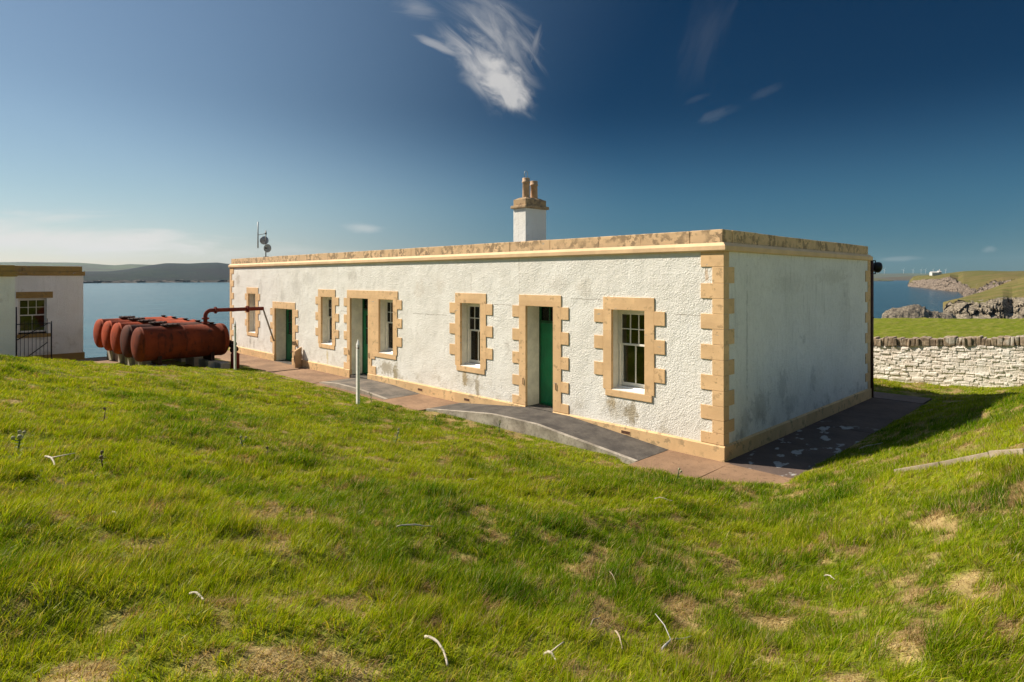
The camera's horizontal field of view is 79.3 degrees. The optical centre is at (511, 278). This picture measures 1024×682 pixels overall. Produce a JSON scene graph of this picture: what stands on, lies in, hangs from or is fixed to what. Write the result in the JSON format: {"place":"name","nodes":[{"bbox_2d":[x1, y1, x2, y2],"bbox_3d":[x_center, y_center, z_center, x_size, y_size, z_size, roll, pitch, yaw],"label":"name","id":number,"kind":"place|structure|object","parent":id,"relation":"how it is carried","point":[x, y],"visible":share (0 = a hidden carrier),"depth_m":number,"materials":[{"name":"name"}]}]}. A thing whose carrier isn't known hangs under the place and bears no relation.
{"place":"outdoors","nodes":[
{"label":"outdoors","id":0,"kind":"place"},
{"bbox_2d":[0,262,148,271],"bbox_3d":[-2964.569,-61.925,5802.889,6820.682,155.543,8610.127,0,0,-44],"label":"hills","id":1,"kind":"structure","parent":0,"point":[86,267],"depth_m":4856.57,"materials":[{"name":"green plant"}]},
{"bbox_2d":[83,263,229,282],"bbox_3d":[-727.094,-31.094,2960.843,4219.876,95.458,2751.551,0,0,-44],"label":"moor hill","id":2,"kind":"structure","parent":0,"point":[184,272],"depth_m":2081.84,"materials":[{"name":"grey"}]},
{"bbox_2d":[75,350,791,483],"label":"path","id":3,"kind":"structure","parent":0,"point":[671,461],"depth_m":11.67,"materials":[{"name":"red concrete"}]},
{"bbox_2d":[290,347,301,367],"bbox_3d":[-8.024,2.944,22.907,0.434,0.784,0.150,0,0,-44],"label":"tap post","id":4,"kind":"object","parent":3,"relation":"on","point":[297,357],"visible":0.94,"depth_m":22.91,"materials":[{"name":"stone"}]},
{"bbox_2d":[0,317,1023,681],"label":"ground","id":5,"kind":"structure","parent":0,"point":[944,327],"depth_m":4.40,"materials":[{"name":"green plant"}]},
{"bbox_2d":[11,430,25,450],"bbox_3d":[-5.071,1.687,6.368,0.148,0.254,0.166,0,0,4],"label":"thistle","id":6,"kind":"object","parent":5,"relation":"on","point":[19,437],"visible":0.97,"depth_m":6.35,"materials":[{"name":"green plant"}]},
{"bbox_2d":[16,307,51,358],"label":"iron gate","id":7,"kind":"structure","parent":5,"relation":"on","point":[20,324],"depth_m":22.11,"materials":[{"name":"black metal"}]},
{"bbox_2d":[0,265,84,359],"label":"outbuilding","id":8,"kind":"structure","parent":5,"relation":"on","point":[41,294],"depth_m":27.74,"materials":[{"name":"white paint"}]},
{"bbox_2d":[16,292,52,337],"bbox_3d":[-21.186,1.596,27.420,1.300,2.020,0.300,0,0,-44],"label":"window","id":9,"kind":"structure","parent":8,"relation":"in","point":[18,294],"depth_m":27.38,"materials":[{"name":"white paint"}]},
{"bbox_2d":[44,453,74,465],"bbox_3d":[-4.429,1.739,6.004,0.308,0.087,0.188,0,0,27],"label":"stick","id":10,"kind":"object","parent":5,"relation":"on","point":[49,457],"visible":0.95,"depth_m":5.99,"materials":[{"name":"white wood"}]},
{"bbox_2d":[99,450,106,466],"bbox_3d":[-4.035,1.805,6.105,0.124,0.218,0.174,0,0,3],"label":"thistle","id":11,"kind":"object","parent":5,"relation":"on","point":[101,457],"visible":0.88,"depth_m":6.08,"materials":[{"name":"green plant"}]},
{"bbox_2d":[93,315,172,359],"bbox_3d":[-15.924,2.668,26.269,3.100,2.175,1.186,0,0,-44],"label":"fuel tank","id":12,"kind":"object","parent":5,"relation":"on","point":[98,326],"visible":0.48,"depth_m":25.24,"materials":[{"name":"metal"}]},
{"bbox_2d":[101,317,182,362],"bbox_3d":[-14.876,2.668,25.196,3.100,2.175,1.186,0,0,-44],"label":"fuel tank","id":13,"kind":"object","parent":5,"relation":"on","point":[106,332],"visible":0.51,"depth_m":24.16,"materials":[{"name":"metal"}]},
{"bbox_2d":[110,318,195,365],"bbox_3d":[-13.828,2.494,24.122,3.100,1.825,1.186,0,0,-44],"label":"fuel tank","id":14,"kind":"object","parent":5,"relation":"on","point":[116,330],"visible":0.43,"depth_m":23.11,"materials":[{"name":"metal"}]},
{"bbox_2d":[120,320,209,365],"bbox_3d":[-12.780,2.494,23.049,3.100,1.825,1.186,0,0,-44],"label":"fuel tank","id":15,"kind":"object","parent":5,"relation":"on","point":[125,337],"visible":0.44,"depth_m":22.07,"materials":[{"name":"metal"}]},
{"bbox_2d":[131,322,229,367],"bbox_3d":[-11.732,2.494,21.976,3.100,1.825,1.186,0,0,-44],"label":"fuel tank","id":16,"kind":"object","parent":5,"relation":"on","point":[156,345],"visible":0.98,"depth_m":21.52,"materials":[{"name":"metal"}]},
{"bbox_2d":[202,306,274,340],"bbox_3d":[-10.262,1.782,23.538,0.502,1.481,2.947,0,0,37],"label":"pipe","id":17,"kind":"object","parent":16,"relation":"attached to","point":[215,310],"visible":1,"depth_m":23.16,"materials":[{"name":"red metal"}]},
{"bbox_2d":[189,591,204,599],"bbox_3d":[-1.732,1.745,3.404,0.138,0.030,0.019,0,0,31],"label":"stick","id":18,"kind":"object","parent":5,"relation":"on","point":[196,592],"visible":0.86,"depth_m":3.41,"materials":[{"name":"white wood"}]},
{"bbox_2d":[215,361,229,368],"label":"concrete block","id":19,"kind":"structure","parent":5,"relation":"on","point":[222,364],"depth_m":22.04,"materials":[{"name":"grey concrete"}]},
{"bbox_2d":[229,340,239,368],"bbox_3d":[-10.217,2.781,22.664,0.322,1.010,0.871,0,0,-38],"label":"outlet manifold","id":20,"kind":"object","parent":5,"relation":"on","point":[231,344],"visible":0.75,"depth_m":22.35,"materials":[{"name":"metal"}]},
{"bbox_2d":[234,321,235,369],"bbox_3d":[-9.270,2.410,20.662,0.061,2.060,0.190,0,0,-39],"label":"fence post","id":21,"kind":"object","parent":5,"relation":"on","point":[235,345],"visible":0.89,"depth_m":20.62,"materials":[{"name":"white paint"}]},
{"bbox_2d":[355,340,359,403],"bbox_3d":[-3.862,2.497,15.452,0.059,1.960,0.190,0,0,-39],"label":"fence post","id":22,"kind":"object","parent":5,"relation":"on","point":[357,347],"visible":0.89,"depth_m":15.41,"materials":[{"name":"white paint"}]},
{"bbox_2d":[319,378,419,399],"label":"entrance ramp","id":23,"kind":"structure","parent":5,"relation":"on","point":[380,390],"depth_m":18.24,"materials":[{"name":"concrete"}]},
{"bbox_2d":[397,524,431,526],"bbox_3d":[-0.821,2.105,5.253,0.332,0.079,0.017,0,0,-31],"label":"stick","id":24,"kind":"object","parent":5,"relation":"on","point":[412,525],"visible":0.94,"depth_m":5.23,"materials":[{"name":"grey wood"}]},
{"bbox_2d":[424,635,448,666],"bbox_3d":[-0.385,1.935,3.234,0.044,0.048,0.260,0,0,-35],"label":"stick","id":25,"kind":"object","parent":5,"relation":"on","point":[436,641],"visible":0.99,"depth_m":3.26,"materials":[{"name":"white wood"}]},
{"bbox_2d":[426,403,667,463],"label":"entrance ramp","id":26,"kind":"structure","parent":5,"relation":"on","point":[561,428],"depth_m":12.95,"materials":[{"name":"concrete"}]},
{"bbox_2d":[228,171,873,461],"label":"cottage","id":27,"kind":"structure","parent":5,"relation":"on","point":[723,345],"depth_m":14.37,"materials":[{"name":"paint"}]},
{"bbox_2d":[245,287,259,336],"bbox_3d":[-10.994,1.421,26.547,0.347,2.070,1.590,0,0,-44],"label":"window","id":28,"kind":"structure","parent":27,"relation":"in","point":[249,290],"depth_m":26.71,"materials":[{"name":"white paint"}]},
{"bbox_2d":[257,222,270,256],"bbox_3d":[-11.187,-1.594,27.978,0.363,2.000,1.134,0,0,-44],"label":"aerial mast","id":29,"kind":"object","parent":27,"relation":"on","point":[264,240],"visible":0.91,"depth_m":27.98,"materials":[{"name":"grey metal"}]},
{"bbox_2d":[270,301,297,364],"bbox_3d":[-8.752,2.166,24.419,0.573,2.480,2.490,0,0,-44],"label":"door","id":30,"kind":"structure","parent":27,"relation":"in","point":[291,328],"depth_m":24.84,"materials":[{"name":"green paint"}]},
{"bbox_2d":[315,289,338,349],"bbox_3d":[-6.393,1.421,21.836,0.347,2.070,1.680,0,0,-44],"label":"window","id":31,"kind":"structure","parent":27,"relation":"in","point":[332,300],"depth_m":22.04,"materials":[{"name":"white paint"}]},
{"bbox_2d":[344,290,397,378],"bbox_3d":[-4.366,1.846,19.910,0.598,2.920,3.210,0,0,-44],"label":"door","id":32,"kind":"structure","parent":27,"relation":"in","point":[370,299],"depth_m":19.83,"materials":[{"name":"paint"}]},
{"bbox_2d":[379,300,401,355],"bbox_3d":[-3.610,1.485,18.990,0.343,1.672,1.258,0,0,-44],"label":"window","id":33,"kind":"structure","parent":27,"relation":"in","point":[392,323],"depth_m":19.23,"materials":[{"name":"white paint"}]},
{"bbox_2d":[449,293,492,374],"bbox_3d":[-0.978,1.421,16.292,0.347,2.070,1.720,0,0,-44],"label":"window","id":34,"kind":"structure","parent":27,"relation":"in","point":[477,308],"depth_m":16.42,"materials":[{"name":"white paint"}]},
{"bbox_2d":[512,295,568,413],"bbox_3d":[0.826,1.766,14.594,0.598,2.760,1.790,0,0,-44],"label":"door","id":35,"kind":"structure","parent":27,"relation":"in","point":[551,313],"depth_m":14.77,"materials":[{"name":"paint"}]},
{"bbox_2d":[594,297,664,402],"bbox_3d":[2.484,1.421,12.747,0.347,2.070,1.730,0,0,-44],"label":"window","id":36,"kind":"structure","parent":27,"relation":"in","point":[624,305],"depth_m":12.76,"materials":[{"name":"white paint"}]},
{"bbox_2d":[871,260,882,273],"bbox_3d":[10.127,-0.314,17.158,0.280,0.388,0.341,0,0,35],"label":"floodlight","id":37,"kind":"object","parent":27,"relation":"attached to","point":[878,266],"visible":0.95,"depth_m":17.08,"materials":[{"name":"black metal"}]},
{"bbox_2d":[544,641,563,660],"bbox_3d":[0.218,2.018,3.346,0.066,0.095,0.115,0,0,-71],"label":"stick","id":38,"kind":"object","parent":5,"relation":"on","point":[551,651],"visible":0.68,"depth_m":3.36,"materials":[{"name":"white wood"}]},
{"bbox_2d":[655,613,691,650],"bbox_3d":[0.999,2.337,4.008,0.252,0.119,0.424,0,0,28],"label":"stick","id":39,"kind":"object","parent":5,"relation":"on","point":[665,645],"visible":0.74,"depth_m":4.00,"materials":[{"name":"grey wood"}]},
{"bbox_2d":[874,335,1023,387],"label":"garden wall","id":40,"kind":"structure","parent":5,"relation":"on","point":[977,361],"depth_m":18.88,"materials":[{"name":"white stone"}]},
{"bbox_2d":[894,448,1023,471],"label":"kerb","id":41,"kind":"structure","parent":5,"relation":"on","point":[992,452],"depth_m":6.94,"materials":[{"name":"concrete"}]},
{"bbox_2d":[0,0,1023,273],"label":"sky","id":42,"kind":"structure","parent":0,"point":[147,132],"materials":[{"name":"blue"}]},
{"bbox_2d":[83,281,963,357],"bbox_3d":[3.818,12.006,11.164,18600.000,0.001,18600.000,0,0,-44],"label":"sea","id":43,"kind":"structure","parent":0,"point":[192,300],"depth_m":337.24,"materials":[{"name":"liquid"}]},
{"bbox_2d":[882,304,956,318],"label":"sea rock","id":44,"kind":"object","parent":43,"relation":"in","point":[914,311],"visible":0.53,"depth_m":128.41,"materials":[{"name":"grey stone"}]},
{"bbox_2d":[726,398,924,477],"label":"side path","id":45,"kind":"structure","parent":0,"point":[795,453],"depth_m":12.69,"materials":[{"name":"concrete"}]},
{"bbox_2d":[874,278,893,280],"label":"island","id":46,"kind":"structure","parent":0,"point":[876,279],"depth_m":2858.76,"materials":[{"name":"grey plant"}]},
{"bbox_2d":[881,276,913,280],"bbox_3d":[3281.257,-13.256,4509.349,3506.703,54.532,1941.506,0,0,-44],"label":"brown headland","id":47,"kind":"structure","parent":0,"point":[905,278],"depth_m":3949.79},
{"bbox_2d":[872,392,931,403],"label":"back path","id":48,"kind":"structure","parent":0,"point":[903,398],"depth_m":17.11,"materials":[{"name":"concrete"}]},
{"bbox_2d":[874,273,944,277],"bbox_3d":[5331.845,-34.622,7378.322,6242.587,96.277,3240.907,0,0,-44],"label":"wind farm hill","id":49,"kind":"structure","parent":0,"point":[879,275],"depth_m":6639.98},
{"bbox_2d":[908,271,1023,296],"bbox_3d":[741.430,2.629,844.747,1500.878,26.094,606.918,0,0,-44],"label":"headland","id":50,"kind":"structure","parent":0,"point":[965,283],"depth_m":606.85,"materials":[{"name":"brown stone"}]},
{"bbox_2d":[929,269,941,275],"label":"white house","id":51,"kind":"structure","parent":50,"relation":"on","point":[934,273],"depth_m":902.41,"materials":[{"name":"white paint"}]},
{"bbox_2d":[943,277,1023,318],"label":"cliff","id":52,"kind":"structure","parent":0,"point":[1005,300],"depth_m":185.63,"materials":[{"name":"grey stone"}]}
]}

